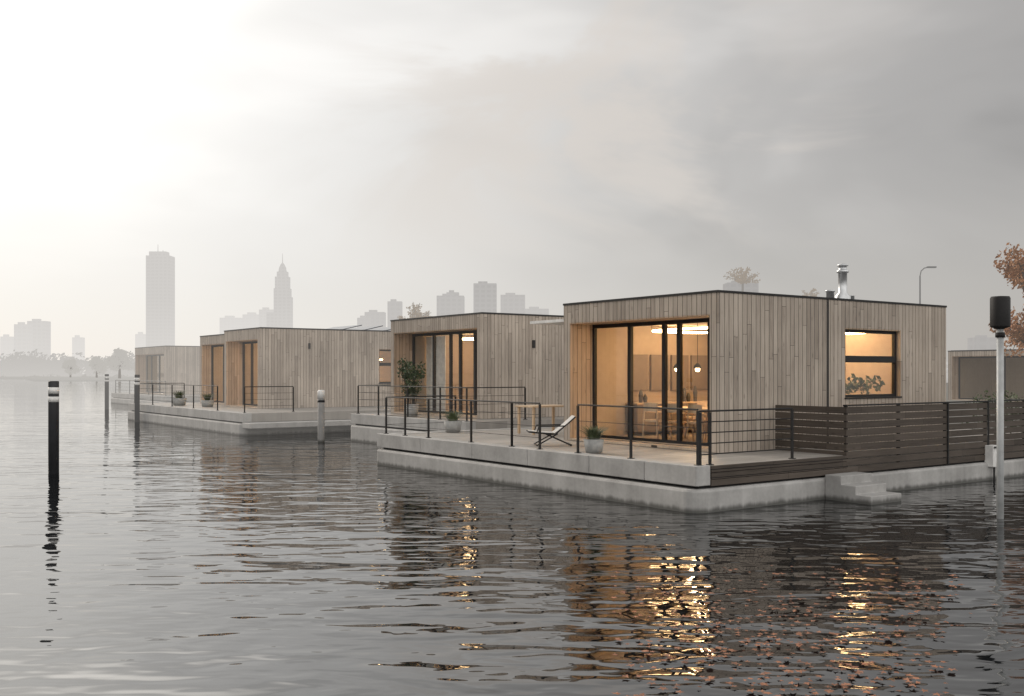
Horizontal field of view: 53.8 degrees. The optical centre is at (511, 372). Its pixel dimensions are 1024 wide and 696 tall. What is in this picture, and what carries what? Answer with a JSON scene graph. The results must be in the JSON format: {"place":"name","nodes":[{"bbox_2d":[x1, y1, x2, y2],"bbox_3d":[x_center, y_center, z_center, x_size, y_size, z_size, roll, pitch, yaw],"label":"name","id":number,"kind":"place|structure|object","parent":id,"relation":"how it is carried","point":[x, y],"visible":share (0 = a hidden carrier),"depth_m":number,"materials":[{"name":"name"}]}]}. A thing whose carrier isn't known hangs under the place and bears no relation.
{"place":"outdoors","nodes":[
{"label":"outdoors","id":0,"kind":"place"},
{"bbox_2d":[170,389,186,404],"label":"potted grass","id":1,"kind":"object","parent":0,"point":[179,395],"depth_m":47.65,"materials":[{"name":"concrete"}]},
{"bbox_2d":[211,345,223,402],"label":"sliding door frames","id":2,"kind":"structure","parent":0,"point":[212,346],"depth_m":51.53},
{"bbox_2d":[397,303,430,318],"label":"tree","id":3,"kind":"object","parent":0,"point":[414,314],"visible":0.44,"depth_m":109.91,"materials":[{"name":"brown plant"}]},
{"bbox_2d":[441,410,462,431],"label":"potted grass","id":4,"kind":"object","parent":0,"point":[451,423],"depth_m":27.09,"materials":[{"name":"concrete"}]},
{"bbox_2d":[0,373,947,377],"bbox_3d":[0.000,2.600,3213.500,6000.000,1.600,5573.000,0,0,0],"label":"ground","id":5,"kind":"structure","parent":0,"point":[84,375],"depth_m":463.01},
{"bbox_2d":[0,334,13,360],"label":"office building","id":6,"kind":"structure","parent":5,"relation":"on","point":[6,344],"depth_m":1000.00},
{"bbox_2d":[14,322,32,357],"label":"office building","id":7,"kind":"structure","parent":5,"relation":"on","point":[23,336],"depth_m":1000.00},
{"bbox_2d":[27,319,50,359],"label":"office building","id":8,"kind":"structure","parent":5,"relation":"on","point":[41,336],"depth_m":1050.00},
{"bbox_2d":[72,335,84,373],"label":"office building","id":9,"kind":"structure","parent":5,"relation":"on","point":[78,343],"depth_m":1300.00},
{"bbox_2d":[135,332,145,347],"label":"office building","id":10,"kind":"structure","parent":5,"relation":"on","point":[140,339],"depth_m":1400.00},
{"bbox_2d":[146,251,174,346],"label":"skyscraper","id":11,"kind":"structure","parent":5,"relation":"on","point":[160,298],"depth_m":1200.00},
{"bbox_2d":[220,316,241,333],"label":"office building","id":12,"kind":"structure","parent":5,"relation":"on","point":[230,323],"depth_m":1350.00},
{"bbox_2d":[242,312,258,328],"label":"office building","id":13,"kind":"structure","parent":5,"relation":"on","point":[250,319],"depth_m":1350.00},
{"bbox_2d":[259,307,273,326],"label":"office building","id":14,"kind":"structure","parent":5,"relation":"on","point":[262,316],"depth_m":1300.00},
{"bbox_2d":[266,253,292,327],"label":"skyscraper","id":15,"kind":"structure","parent":5,"relation":"on","point":[281,316],"depth_m":1200.00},
{"bbox_2d":[365,310,385,327],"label":"office building","id":16,"kind":"structure","parent":5,"relation":"on","point":[378,318],"depth_m":1050.00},
{"bbox_2d":[387,299,401,326],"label":"office building","id":17,"kind":"structure","parent":5,"relation":"on","point":[394,308],"depth_m":900.00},
{"bbox_2d":[437,294,464,315],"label":"office building","id":18,"kind":"structure","parent":5,"relation":"on","point":[449,304],"depth_m":900.00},
{"bbox_2d":[0,349,947,376],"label":"distant treeline","id":19,"kind":"object","parent":5,"relation":"on","point":[31,364],"visible":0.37,"depth_m":454.39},
{"bbox_2d":[473,281,496,312],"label":"office building","id":20,"kind":"structure","parent":5,"relation":"on","point":[484,296],"depth_m":850.00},
{"bbox_2d":[501,293,524,313],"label":"office building","id":21,"kind":"structure","parent":5,"relation":"on","point":[512,303],"depth_m":900.00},
{"bbox_2d":[723,281,758,292],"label":"office building","id":22,"kind":"structure","parent":5,"relation":"on","point":[737,286],"depth_m":700.00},
{"bbox_2d":[968,335,995,349],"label":"office building","id":23,"kind":"structure","parent":5,"relation":"on","point":[980,342],"depth_m":500.00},
{"bbox_2d":[0,378,1023,695],"bbox_3d":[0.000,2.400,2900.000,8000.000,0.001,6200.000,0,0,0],"label":"water","id":24,"kind":"structure","parent":0,"point":[140,558],"depth_m":11.71,"materials":[{"name":"black liquid"}]},
{"bbox_2d":[48,381,58,473],"bbox_3d":[-10.900,1.900,24.000,0.245,3.400,0.245,0,0,0],"label":"mooring pile","id":25,"kind":"object","parent":24,"relation":"in","point":[53,427],"visible":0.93,"depth_m":23.90,"materials":[{"name":"black paint"}]},
{"bbox_2d":[25,377,134,379],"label":"shore spit","id":26,"kind":"structure","parent":24,"relation":"in","point":[78,378],"depth_m":323.71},
{"bbox_2d":[62,358,80,376],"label":"tree","id":27,"kind":"object","parent":26,"relation":"on","point":[69,365],"visible":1,"depth_m":398.76,"materials":[{"name":"grey plant"}]},
{"bbox_2d":[88,356,107,377],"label":"tree","id":28,"kind":"object","parent":26,"relation":"on","point":[96,364],"visible":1,"depth_m":379.14,"materials":[{"name":"grey plant"}]},
{"bbox_2d":[104,348,133,377],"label":"tree","id":29,"kind":"object","parent":26,"relation":"on","point":[115,359],"visible":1,"depth_m":328.27,"materials":[{"name":"grey plant"}]},
{"bbox_2d":[134,375,139,421],"bbox_3d":[-18.200,1.850,49.000,0.245,3.500,0.245,0,0,0],"label":"mooring pile","id":30,"kind":"object","parent":24,"relation":"in","point":[137,396],"visible":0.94,"depth_m":48.90,"materials":[{"name":"black paint"}]},
{"bbox_2d":[111,393,199,403],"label":"floating pontoon","id":31,"kind":"object","parent":24,"relation":"on","point":[122,398],"visible":0.26,"depth_m":72.76,"materials":[{"name":"concrete"}]},
{"bbox_2d":[164,346,199,394],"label":"side wall","id":32,"kind":"structure","parent":31,"relation":"on","point":[181,366],"depth_m":73.77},
{"bbox_2d":[128,402,390,435],"bbox_3d":[-9.407,2.375,48.242,13.000,1.650,16.800,0,0,-36],"label":"floating pontoon","id":33,"kind":"object","parent":24,"relation":"on","point":[239,422],"visible":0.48,"depth_m":40.70,"materials":[{"name":"concrete"}]},
{"bbox_2d":[134,383,217,410],"bbox_3d":[-14.565,1.042,46.937,2.600,1.016,12.200,0,0,-36],"label":"metal railing","id":34,"kind":"object","parent":33,"relation":"on","point":[171,384],"visible":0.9,"depth_m":46.17,"materials":[{"name":"black metal"}]},
{"bbox_2d":[224,331,225,405],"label":"wall","id":35,"kind":"structure","parent":33,"relation":"on","point":[225,368],"depth_m":46.63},
{"bbox_2d":[224,327,390,331],"bbox_3d":[-8.408,-1.923,47.667,9.080,0.045,4.330,0,0,-36],"label":"roof edge flashing","id":36,"kind":"object","parent":35,"relation":"on","point":[306,329],"visible":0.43,"depth_m":44.97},
{"bbox_2d":[327,325,390,330],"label":"solar panels","id":37,"kind":"object","parent":36,"relation":"on","point":[365,328],"visible":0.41,"depth_m":47.95,"materials":[{"name":"grey glass"}]},
{"bbox_2d":[226,405,257,408],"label":"floor slab","id":38,"kind":"structure","parent":33,"relation":"on","point":[249,406],"depth_m":45.35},
{"bbox_2d":[226,342,242,404],"bbox_3d":[-11.754,0.040,45.263,0.790,2.920,3.860,0,0,-36],"label":"porch lining","id":39,"kind":"object","parent":38,"relation":"on","point":[234,373],"visible":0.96,"depth_m":46.81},
{"bbox_2d":[243,341,257,405],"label":"sliding door frames","id":40,"kind":"structure","parent":38,"relation":"on","point":[251,343],"depth_m":46.16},
{"bbox_2d":[245,343,390,403],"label":"interior wall","id":41,"kind":"structure","parent":38,"relation":"on","point":[385,371],"depth_m":47.41,"materials":[{"name":"paint"}]},
{"bbox_2d":[258,328,390,408],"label":"side wall","id":42,"kind":"structure","parent":33,"relation":"on","point":[338,367],"depth_m":44.91,"materials":[{"name":"wood"}]},
{"bbox_2d":[317,390,324,441],"bbox_3d":[-6.580,2.100,34.800,0.254,3.000,0.251,0,0,0],"label":"mooring pile","id":43,"kind":"object","parent":24,"relation":"in","point":[321,415],"visible":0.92,"depth_m":34.70,"materials":[{"name":"metal"}]},
{"bbox_2d":[351,413,563,443],"bbox_3d":[0.841,2.325,35.780,10.900,1.750,7.600,0,0,-36],"label":"floating pontoon","id":44,"kind":"object","parent":24,"relation":"on","point":[367,427],"visible":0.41,"depth_m":32.77,"materials":[{"name":"concrete"}]},
{"bbox_2d":[391,321,393,412],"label":"wall","id":45,"kind":"structure","parent":44,"relation":"on","point":[392,360],"depth_m":36.14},
{"bbox_2d":[390,312,563,320],"bbox_3d":[0.549,-1.863,36.187,7.930,0.045,5.830,0,0,-36],"label":"roof edge flashing","id":46,"kind":"object","parent":45,"relation":"on","point":[478,313],"visible":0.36,"depth_m":32.75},
{"bbox_2d":[397,358,425,415],"bbox_3d":[-3.350,0.458,33.518,0.875,1.984,1.012,0,0,-36],"label":"potted olive shrub","id":47,"kind":"object","parent":44,"relation":"on","point":[406,375],"visible":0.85,"depth_m":33.36,"materials":[{"name":"green plant"}]},
{"bbox_2d":[394,410,476,418],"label":"floor slab","id":48,"kind":"structure","parent":44,"relation":"on","point":[437,414],"depth_m":34.36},
{"bbox_2d":[394,334,411,411],"bbox_3d":[-2.350,0.005,34.103,0.740,2.790,5.360,0,0,-36],"label":"porch lining","id":49,"kind":"object","parent":48,"relation":"on","point":[403,346],"visible":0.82,"depth_m":36.19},
{"bbox_2d":[415,335,472,409],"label":"interior wall","id":50,"kind":"structure","parent":48,"relation":"on","point":[467,359],"depth_m":37.56,"materials":[{"name":"paint"}]},
{"bbox_2d":[412,330,476,414],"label":"sliding door frames","id":51,"kind":"structure","parent":48,"relation":"on","point":[450,334],"depth_m":34.37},
{"bbox_2d":[356,385,526,421],"bbox_3d":[-2.509,0.942,33.373,2.250,1.016,7.100,0,0,-36],"label":"metal railing","id":52,"kind":"object","parent":44,"relation":"on","point":[408,409],"visible":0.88,"depth_m":31.15,"materials":[{"name":"black metal"}]},
{"bbox_2d":[477,314,563,418],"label":"side wall","id":53,"kind":"structure","parent":44,"relation":"on","point":[508,355],"depth_m":32.37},
{"bbox_2d":[377,427,1023,512],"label":"floating pontoon","id":54,"kind":"object","parent":24,"relation":"on","point":[670,479],"visible":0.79,"depth_m":19.88,"materials":[{"name":"concrete"}]},
{"bbox_2d":[384,395,513,446],"bbox_3d":[-0.779,1.112,24.796,2.250,0.976,5.750,0,0,-36],"label":"metal railing","id":55,"kind":"object","parent":54,"relation":"on","point":[428,408],"visible":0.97,"depth_m":24.71,"materials":[{"name":"black metal"}]},
{"bbox_2d":[511,401,540,448],"bbox_3d":[0.289,1.112,21.469,0.100,0.976,1.100,0,0,-36],"label":"metal railing","id":56,"kind":"object","parent":54,"relation":"on","point":[539,425],"visible":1,"depth_m":21.07,"materials":[{"name":"black metal"}]},
{"bbox_2d":[515,404,563,434],"bbox_3d":[0.832,1.230,26.539,1.300,0.740,0.800,0,0,-36],"label":"patio table","id":57,"kind":"object","parent":54,"relation":"on","point":[553,406],"visible":0.73,"depth_m":26.36,"materials":[{"name":"brown wood"}]},
{"bbox_2d":[526,415,575,445],"bbox_3d":[0.857,1.284,22.376,1.048,0.658,0.608,0,0,-4],"label":"lounge chair","id":58,"kind":"object","parent":54,"relation":"on","point":[560,427],"visible":0.95,"depth_m":22.17,"materials":[{"name":"fabric"}]},
{"bbox_2d":[564,305,569,439],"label":"wall","id":59,"kind":"structure","parent":54,"relation":"on","point":[566,368],"depth_m":24.01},
{"bbox_2d":[530,319,563,324],"bbox_3d":[2.243,-1.275,25.946,3.100,0.070,1.810,0,0,-36],"label":"side canopy","id":60,"kind":"object","parent":59,"relation":"attached to","point":[554,322],"visible":0.21,"depth_m":25.40,"materials":[{"name":"metal"}]},
{"bbox_2d":[574,404,700,465],"bbox_3d":[2.258,1.112,18.728,0.100,0.976,3.350,0,0,-36],"label":"metal railing","id":61,"kind":"object","parent":54,"relation":"on","point":[697,446],"visible":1,"depth_m":18.71,"materials":[{"name":"black metal"}]},
{"bbox_2d":[570,431,707,451],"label":"floor slab","id":62,"kind":"structure","parent":54,"relation":"on","point":[661,445],"depth_m":22.68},
{"bbox_2d":[570,324,592,437],"bbox_3d":[2.958,0.200,22.303,0.690,2.700,4.480,0,0,-36],"label":"porch lining","id":63,"kind":"object","parent":62,"relation":"on","point":[581,363],"visible":0.5,"depth_m":24.10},
{"bbox_2d":[593,318,709,445],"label":"sliding door frames","id":64,"kind":"structure","parent":62,"relation":"on","point":[664,324],"depth_m":22.33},
{"bbox_2d":[597,326,706,435],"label":"interior wall","id":65,"kind":"structure","parent":62,"relation":"on","point":[612,366],"depth_m":24.89,"materials":[{"name":"paint"}]},
{"bbox_2d":[633,354,706,390],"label":"wall panels","id":66,"kind":"object","parent":65,"relation":"attached to","point":[698,380],"visible":0.77,"depth_m":25.54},
{"bbox_2d":[642,403,671,439],"bbox_3d":[3.329,1.121,23.156,0.507,0.861,0.494,0,0,-36],"label":"dining chair","id":67,"kind":"object","parent":62,"relation":"on","point":[656,420],"visible":0.77,"depth_m":23.05,"materials":[{"name":"brown wood"}]},
{"bbox_2d":[626,403,705,431],"bbox_3d":[4.145,1.115,25.613,2.988,0.670,0.430,0,0,-36],"label":"sideboard","id":68,"kind":"object","parent":62,"relation":"on","point":[637,415],"visible":0.43,"depth_m":24.84,"materials":[{"name":"brown wood"}]},
{"bbox_2d":[638,386,697,402],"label":"vases","id":69,"kind":"object","parent":68,"relation":"on","point":[644,398],"visible":0.95,"depth_m":25.73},
{"bbox_2d":[668,404,693,441],"bbox_3d":[3.743,1.121,22.589,0.516,0.861,0.510,0,0,-36],"label":"dining chair","id":70,"kind":"object","parent":62,"relation":"on","point":[673,411],"visible":0.3,"depth_m":22.48,"materials":[{"name":"brown wood"}]},
{"bbox_2d":[686,404,706,442],"bbox_3d":[4.144,1.121,22.030,0.520,0.861,0.514,0,0,-36],"label":"dining chair","id":71,"kind":"object","parent":62,"relation":"on","point":[695,406],"visible":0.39,"depth_m":22.02,"materials":[{"name":"brown wood"}]},
{"bbox_2d":[845,333,891,394],"bbox_3d":[7.960,0.200,25.873,0.100,2.680,4.400,0,0,-36],"label":"partition","id":72,"kind":"object","parent":62,"relation":"on","point":[866,344],"depth_m":24.67,"materials":[{"name":"paint"}]},
{"bbox_2d":[700,408,795,464],"bbox_3d":[4.242,1.132,18.152,2.550,0.956,0.100,0,0,-36],"label":"metal railing","id":73,"kind":"object","parent":54,"relation":"on","point":[709,432],"visible":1,"depth_m":17.93,"materials":[{"name":"black metal"}]},
{"bbox_2d":[710,292,945,452],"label":"side wall","id":74,"kind":"structure","parent":54,"relation":"on","point":[766,351],"depth_m":21.47,"materials":[{"name":"wood"}]},
{"bbox_2d":[563,290,946,307],"bbox_3d":[5.955,-1.623,24.457,8.120,0.045,4.950,0,0,-36],"label":"roof edge flashing","id":75,"kind":"object","parent":74,"relation":"on","point":[726,291],"visible":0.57,"depth_m":21.96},
{"bbox_2d":[827,300,828,442],"bbox_3d":[6.922,0.001,22.125,0.060,3.198,0.016,0,0,-36],"label":"module joint","id":76,"kind":"object","parent":74,"relation":"attached to","point":[828,356],"visible":0.64,"depth_m":22.13,"materials":[{"name":"black metal"}]},
{"bbox_2d":[845,328,900,395],"bbox_3d":[8.211,-0.215,23.184,2.130,1.570,0.212,0,0,-36],"label":"window reveal","id":77,"kind":"object","parent":74,"relation":"attached to","point":[898,362],"depth_m":23.71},
{"bbox_2d":[845,329,901,398],"bbox_3d":[8.232,-0.190,23.155,2.150,1.560,0.209,0,0,-36],"label":"window frame","id":78,"kind":"object","parent":77,"relation":"in","point":[876,359],"visible":0.77,"depth_m":23.32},
{"bbox_2d":[775,399,1023,472],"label":"slatted timber fence","id":79,"kind":"object","parent":54,"relation":"on","point":[846,414],"visible":0.93,"depth_m":20.80,"materials":[{"name":"brown wood"}]},
{"bbox_2d":[985,445,995,479],"bbox_3d":[10.742,2.160,22.534,0.320,1.080,0.230,0,0,-36],"label":"utility box","id":80,"kind":"object","parent":54,"relation":"on","point":[990,455],"visible":0.62,"depth_m":22.42,"materials":[{"name":"white paint"}]},
{"bbox_2d":[966,390,1022,433],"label":"hedge","id":81,"kind":"object","parent":54,"relation":"on","point":[1015,398],"visible":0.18,"depth_m":24.80,"materials":[{"name":"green plant"}]},
{"bbox_2d":[611,565,997,695],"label":"floating leaves","id":82,"kind":"object","parent":24,"relation":"on","point":[783,666],"visible":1,"depth_m":8.92,"materials":[{"name":"brown plant"}]},
{"bbox_2d":[825,472,900,504],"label":"concrete steps","id":83,"kind":"structure","parent":24,"relation":"in","point":[858,487],"depth_m":18.84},
{"bbox_2d":[990,296,1010,518],"bbox_3d":[8.030,1.070,16.600,0.310,4.660,0.310,0,0,0],"label":"channel marker post","id":84,"kind":"object","parent":24,"relation":"in","point":[1000,314],"visible":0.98,"depth_m":16.55,"materials":[{"name":"grey metal"}]},
{"bbox_2d":[0,0,1023,372],"label":"sky","id":85,"kind":"structure","parent":0,"point":[552,153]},
{"bbox_2d":[573,424,613,452],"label":"potted grass","id":86,"kind":"object","parent":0,"point":[591,445],"depth_m":20.09,"materials":[{"name":"concrete"}]},
{"bbox_2d":[650,323,706,327],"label":"ceiling","id":87,"kind":"structure","parent":0,"point":[691,325],"depth_m":24.87,"materials":[{"name":"paint"}]},
{"bbox_2d":[570,314,709,324],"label":"soffit","id":88,"kind":"structure","parent":87,"relation":"attached to","point":[650,319],"depth_m":22.15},
{"bbox_2d":[570,293,709,322],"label":"fascia","id":89,"kind":"structure","parent":88,"relation":"on","point":[692,304],"depth_m":21.88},
{"bbox_2d":[652,327,865,334],"bbox_3d":[5.907,-0.980,24.275,4.548,0.086,3.448,0,0,-36],"label":"led ceiling ring","id":90,"kind":"object","parent":87,"relation":"attached to","point":[669,330],"visible":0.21,"depth_m":24.46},
{"bbox_2d":[723,267,760,291],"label":"tree","id":91,"kind":"object","parent":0,"point":[743,276],"visible":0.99,"depth_m":74.83,"materials":[{"name":"brown plant"}]},
{"bbox_2d":[825,263,853,298],"bbox_3d":[8.480,-2.225,25.895,1.030,1.150,0.430,0,0,-36],"label":"roof flue","id":92,"kind":"object","parent":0,"point":[842,271],"visible":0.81,"depth_m":25.77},
{"bbox_2d":[845,373,884,394],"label":"window sill plants","id":93,"kind":"object","parent":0,"point":[850,386],"depth_m":23.80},
{"bbox_2d":[946,383,1021,428],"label":"quay","id":94,"kind":"structure","parent":0,"point":[947,400],"depth_m":43.73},
{"bbox_2d":[948,351,951,399],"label":"wall","id":95,"kind":"structure","parent":94,"relation":"on","point":[949,375],"depth_m":55.01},
{"bbox_2d":[952,398,1019,401],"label":"floor slab","id":96,"kind":"structure","parent":94,"relation":"on","point":[976,400],"depth_m":54.35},
{"bbox_2d":[952,357,957,398],"bbox_3d":[26.490,0.290,51.933,0.590,2.320,7.860,0,0,-36],"label":"porch lining","id":97,"kind":"object","parent":96,"relation":"on","point":[954,377],"visible":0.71,"depth_m":55.09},
{"bbox_2d":[958,356,1023,399],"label":"sliding door frames","id":98,"kind":"structure","parent":96,"relation":"on","point":[1005,357],"depth_m":54.11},
{"bbox_2d":[960,358,1023,398],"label":"interior wall","id":99,"kind":"structure","parent":96,"relation":"on","point":[977,376],"depth_m":56.28,"materials":[{"name":"paint"}]},
{"bbox_2d":[988,242,1023,356],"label":"autumn tree","id":100,"kind":"object","parent":94,"relation":"on","point":[1016,276],"visible":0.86,"depth_m":38.03,"materials":[{"name":"orange plant"}]},
{"bbox_3d":[-11.201,1.525,51.583,7.776,0.050,4.840,0,0,-36],"label":"floor slab","id":101,"kind":"object","parent":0,"visible":0},
{"bbox_2d":[202,345,210,399],"bbox_3d":[-14.155,0.055,49.460,0.490,2.890,4.840,0,0,-36],"label":"porch lining","id":102,"kind":"object","parent":101,"relation":"on","point":[206,364],"visible":0.32,"depth_m":51.41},
{"bbox_2d":[213,347,222,400],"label":"interior wall","id":103,"kind":"structure","parent":101,"relation":"on","point":[218,367],"depth_m":51.77,"materials":[{"name":"paint"}]},
{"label":"floor slab","id":104,"kind":"object","parent":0,"visible":0},
{"bbox_2d":[136,355,145,391],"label":"porch lining","id":105,"kind":"object","parent":104,"relation":"on","point":[141,365],"visible":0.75,"depth_m":79.34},
{"bbox_2d":[146,354,163,392],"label":"sliding door frames","id":106,"kind":"structure","parent":104,"relation":"on","point":[152,371],"depth_m":78.45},
{"bbox_2d":[148,356,163,391],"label":"interior wall","id":107,"kind":"structure","parent":104,"relation":"on","point":[155,370],"depth_m":80.02,"materials":[{"name":"paint"}]},
{"bbox_3d":[0.764,-1.410,36.341,6.930,0.020,5.360,0,0,-36],"label":"ceiling","id":108,"kind":"object","parent":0,"visible":0},
{"bbox_2d":[394,327,476,333],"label":"soffit","id":109,"kind":"structure","parent":108,"relation":"attached to","point":[446,330],"depth_m":34.15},
{"bbox_2d":[394,314,476,332],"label":"fascia","id":110,"kind":"structure","parent":109,"relation":"on","point":[448,322],"depth_m":33.69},
{"bbox_2d":[426,336,445,410],"bbox_3d":[-2.733,0.050,36.230,0.020,2.700,1.300,0,0,-36],"label":"curtain","id":111,"kind":"object","parent":108,"relation":"hanging from","point":[440,361],"visible":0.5,"depth_m":36.12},
{"bbox_3d":[-8.173,-1.440,47.836,8.030,0.020,3.860,0,0,-36],"label":"ceiling","id":112,"kind":"object","parent":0,"visible":0},
{"bbox_2d":[226,339,257,341],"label":"soffit","id":113,"kind":"structure","parent":112,"relation":"attached to","point":[250,340],"depth_m":45.35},
{"bbox_2d":[226,328,257,340],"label":"fascia","id":114,"kind":"structure","parent":113,"relation":"on","point":[247,334],"depth_m":44.90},
{"bbox_3d":[30.051,-0.890,54.492,8.180,0.020,7.860,0,0,-36],"label":"ceiling","id":115,"kind":"object","parent":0,"visible":0},
{"bbox_2d":[952,355,1023,356],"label":"soffit","id":116,"kind":"structure","parent":115,"relation":"attached to","point":[993,355],"depth_m":54.61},
{"bbox_2d":[952,350,1023,355],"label":"fascia","id":117,"kind":"structure","parent":116,"relation":"on","point":[973,353],"depth_m":53.72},
{"bbox_3d":[-14.158,-1.404,49.458,0.497,0.028,4.840,0,0,-36],"label":"soffit","id":118,"kind":"object","parent":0,"visible":0},
{"bbox_2d":[202,335,223,344],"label":"fascia","id":119,"kind":"structure","parent":118,"relation":"on","point":[217,339],"depth_m":49.84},
{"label":"soffit","id":120,"kind":"object","parent":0,"visible":0},
{"bbox_2d":[136,346,163,354],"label":"fascia","id":121,"kind":"structure","parent":120,"relation":"on","point":[151,350],"depth_m":75.90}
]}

